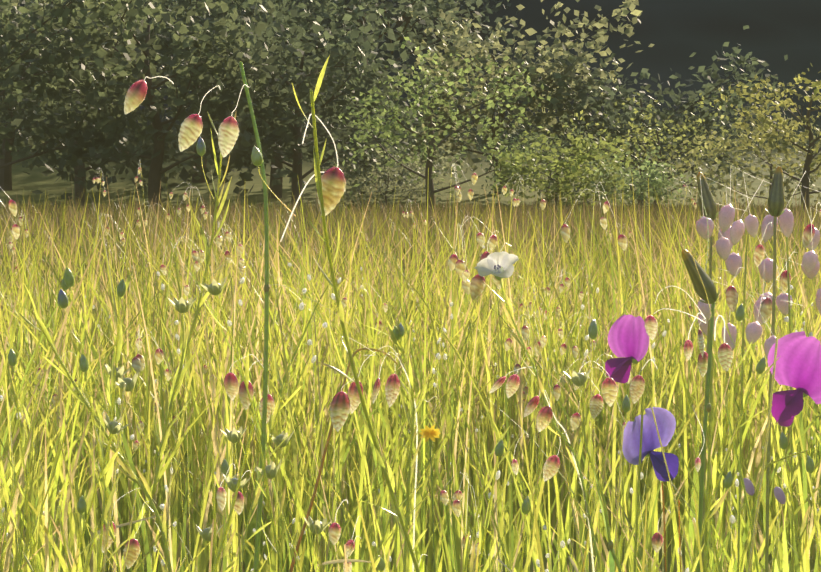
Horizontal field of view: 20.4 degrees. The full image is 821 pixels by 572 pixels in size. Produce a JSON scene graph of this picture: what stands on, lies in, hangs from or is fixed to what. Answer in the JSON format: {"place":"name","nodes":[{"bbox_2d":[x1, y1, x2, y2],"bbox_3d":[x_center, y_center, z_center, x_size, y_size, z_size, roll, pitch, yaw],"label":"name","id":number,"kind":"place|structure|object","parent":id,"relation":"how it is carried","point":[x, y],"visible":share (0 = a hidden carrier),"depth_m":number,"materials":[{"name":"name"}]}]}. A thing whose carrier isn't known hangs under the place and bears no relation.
{"place":"outdoors","nodes":[
{"label":"outdoors","id":0,"kind":"place"},
{"bbox_2d":[52,471,755,571],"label":"grass","id":1,"kind":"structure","parent":0,"point":[540,557],"depth_m":0.76,"materials":[{"name":"plant"}]},
{"bbox_2d":[0,167,820,571],"bbox_3d":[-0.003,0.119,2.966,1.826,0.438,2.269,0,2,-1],"label":"grass","id":2,"kind":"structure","parent":0,"point":[320,379],"depth_m":2.82,"materials":[{"name":"plant"}]},
{"bbox_2d":[0,0,820,571],"bbox_3d":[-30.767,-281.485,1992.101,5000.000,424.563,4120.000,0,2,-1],"label":"ground","id":3,"kind":"structure","parent":0,"point":[678,32],"depth_m":141.10,"materials":[{"name":"green plant"}]},
{"bbox_2d":[0,0,165,207],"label":"tree","id":4,"kind":"object","parent":3,"relation":"on","point":[10,65],"visible":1,"depth_m":76.79,"materials":[{"name":"green plant"}]},
{"bbox_2d":[0,0,193,190],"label":"tree","id":5,"kind":"object","parent":3,"relation":"on","point":[6,178],"visible":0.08,"depth_m":104.29,"materials":[{"name":"green plant"}]},
{"bbox_2d":[21,1,173,57],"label":"tree","id":6,"kind":"object","parent":3,"relation":"on","point":[149,20],"visible":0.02,"depth_m":141.46,"materials":[{"name":"green plant"}]},
{"bbox_2d":[0,0,237,207],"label":"tree","id":7,"kind":"object","parent":3,"relation":"on","point":[27,127],"visible":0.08,"depth_m":96.56,"materials":[{"name":"green plant"}]},
{"bbox_2d":[10,0,310,207],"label":"tree","id":8,"kind":"object","parent":3,"relation":"on","point":[199,44],"visible":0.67,"depth_m":81.48,"materials":[{"name":"green plant"}]},
{"bbox_2d":[69,0,328,182],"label":"tree","id":9,"kind":"object","parent":3,"relation":"on","point":[189,4],"visible":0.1,"depth_m":105.33,"materials":[{"name":"green plant"}]},
{"bbox_2d":[94,0,409,198],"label":"tree","id":10,"kind":"object","parent":3,"relation":"on","point":[302,13],"visible":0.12,"depth_m":99.64,"materials":[{"name":"green plant"}]},
{"bbox_2d":[150,0,366,41],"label":"tree","id":11,"kind":"object","parent":3,"relation":"on","point":[324,22],"visible":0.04,"depth_m":148.18,"materials":[{"name":"green plant"}]},
{"bbox_2d":[147,0,449,206],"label":"tree","id":12,"kind":"object","parent":3,"relation":"on","point":[343,74],"visible":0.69,"depth_m":86.03,"materials":[{"name":"green plant"}]},
{"bbox_2d":[226,0,541,169],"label":"tree","id":13,"kind":"object","parent":3,"relation":"on","point":[420,8],"visible":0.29,"depth_m":111.41,"materials":[{"name":"green plant"}]},
{"bbox_2d":[320,133,463,207],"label":"bush","id":14,"kind":"object","parent":3,"relation":"on","point":[380,179],"visible":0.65,"depth_m":84.10,"materials":[{"name":"green plant"}]},
{"bbox_2d":[0,61,819,571],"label":"meadow herb stems","id":15,"kind":"object","parent":3,"relation":"on","point":[704,285],"visible":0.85,"depth_m":1.01,"materials":[{"name":"green plant"}]},
{"bbox_2d":[3,55,820,571],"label":"herb leaves","id":16,"kind":"object","parent":15,"relation":"on","point":[109,465],"visible":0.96,"depth_m":0.95,"materials":[{"name":"green plant"}]},
{"bbox_2d":[419,251,820,503],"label":"wildflowers","id":17,"kind":"object","parent":15,"relation":"attached to","point":[798,364],"visible":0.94,"depth_m":1.16,"materials":[{"name":"purple plant"}]},
{"bbox_2d":[0,76,820,571],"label":"quaking grass","id":18,"kind":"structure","parent":3,"relation":"on","point":[344,404],"depth_m":1.64,"materials":[{"name":"beige plant"}]},
{"bbox_2d":[0,197,820,228],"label":"grass","id":19,"kind":"structure","parent":3,"relation":"on","point":[400,207],"depth_m":39.72,"materials":[{"name":"plant"}]},
{"bbox_2d":[305,0,518,39],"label":"tree","id":20,"kind":"object","parent":3,"relation":"on","point":[483,8],"visible":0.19,"depth_m":151.59,"materials":[{"name":"green plant"}]},
{"bbox_2d":[318,37,550,211],"bbox_3d":[0.574,-3.985,60.433,6.088,5.392,5.683,0,2,-1],"label":"tree","id":21,"kind":"object","parent":3,"relation":"on","point":[429,176],"visible":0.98,"depth_m":59.56,"materials":[{"name":"green plant"}]},
{"bbox_2d":[384,0,654,193],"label":"tree","id":22,"kind":"object","parent":3,"relation":"on","point":[558,48],"visible":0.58,"depth_m":101.79,"materials":[{"name":"green plant"}]},
{"bbox_2d":[477,118,619,205],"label":"bush","id":23,"kind":"object","parent":3,"relation":"on","point":[531,138],"visible":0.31,"depth_m":90.16,"materials":[{"name":"green plant"}]},
{"bbox_2d":[478,118,638,209],"bbox_3d":[3.752,-2.734,57.895,4.070,2.985,3.724,0,2,10],"label":"bush","id":24,"kind":"object","parent":3,"relation":"on","point":[573,173],"visible":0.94,"depth_m":57.54,"materials":[{"name":"green plant"}]},
{"bbox_2d":[487,25,787,202],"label":"tree","id":25,"kind":"object","parent":3,"relation":"on","point":[608,104],"visible":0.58,"depth_m":98.68,"materials":[{"name":"green plant"}]},
{"bbox_2d":[582,142,695,209],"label":"bush","id":26,"kind":"object","parent":3,"relation":"on","point":[642,186],"visible":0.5,"depth_m":74.79,"materials":[{"name":"green plant"}]},
{"bbox_2d":[561,90,745,208],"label":"tree","id":27,"kind":"object","parent":3,"relation":"on","point":[653,140],"visible":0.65,"depth_m":81.90,"materials":[{"name":"green plant"}]},
{"bbox_2d":[658,104,820,206],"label":"tree","id":28,"kind":"object","parent":3,"relation":"on","point":[722,149],"visible":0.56,"depth_m":65.15,"materials":[{"name":"green plant"}]},
{"bbox_2d":[714,68,820,210],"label":"tree","id":29,"kind":"object","parent":3,"relation":"on","point":[810,157],"visible":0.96,"depth_m":59.51,"materials":[{"name":"green plant"}]},
{"bbox_2d":[800,63,820,176],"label":"tree","id":30,"kind":"object","parent":3,"relation":"on","point":[817,83],"visible":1,"depth_m":54.15,"materials":[{"name":"green plant"}]},
{"bbox_2d":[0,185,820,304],"bbox_3d":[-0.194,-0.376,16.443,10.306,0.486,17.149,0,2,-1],"label":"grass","id":31,"kind":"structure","parent":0,"point":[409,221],"depth_m":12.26,"materials":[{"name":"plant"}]}
]}

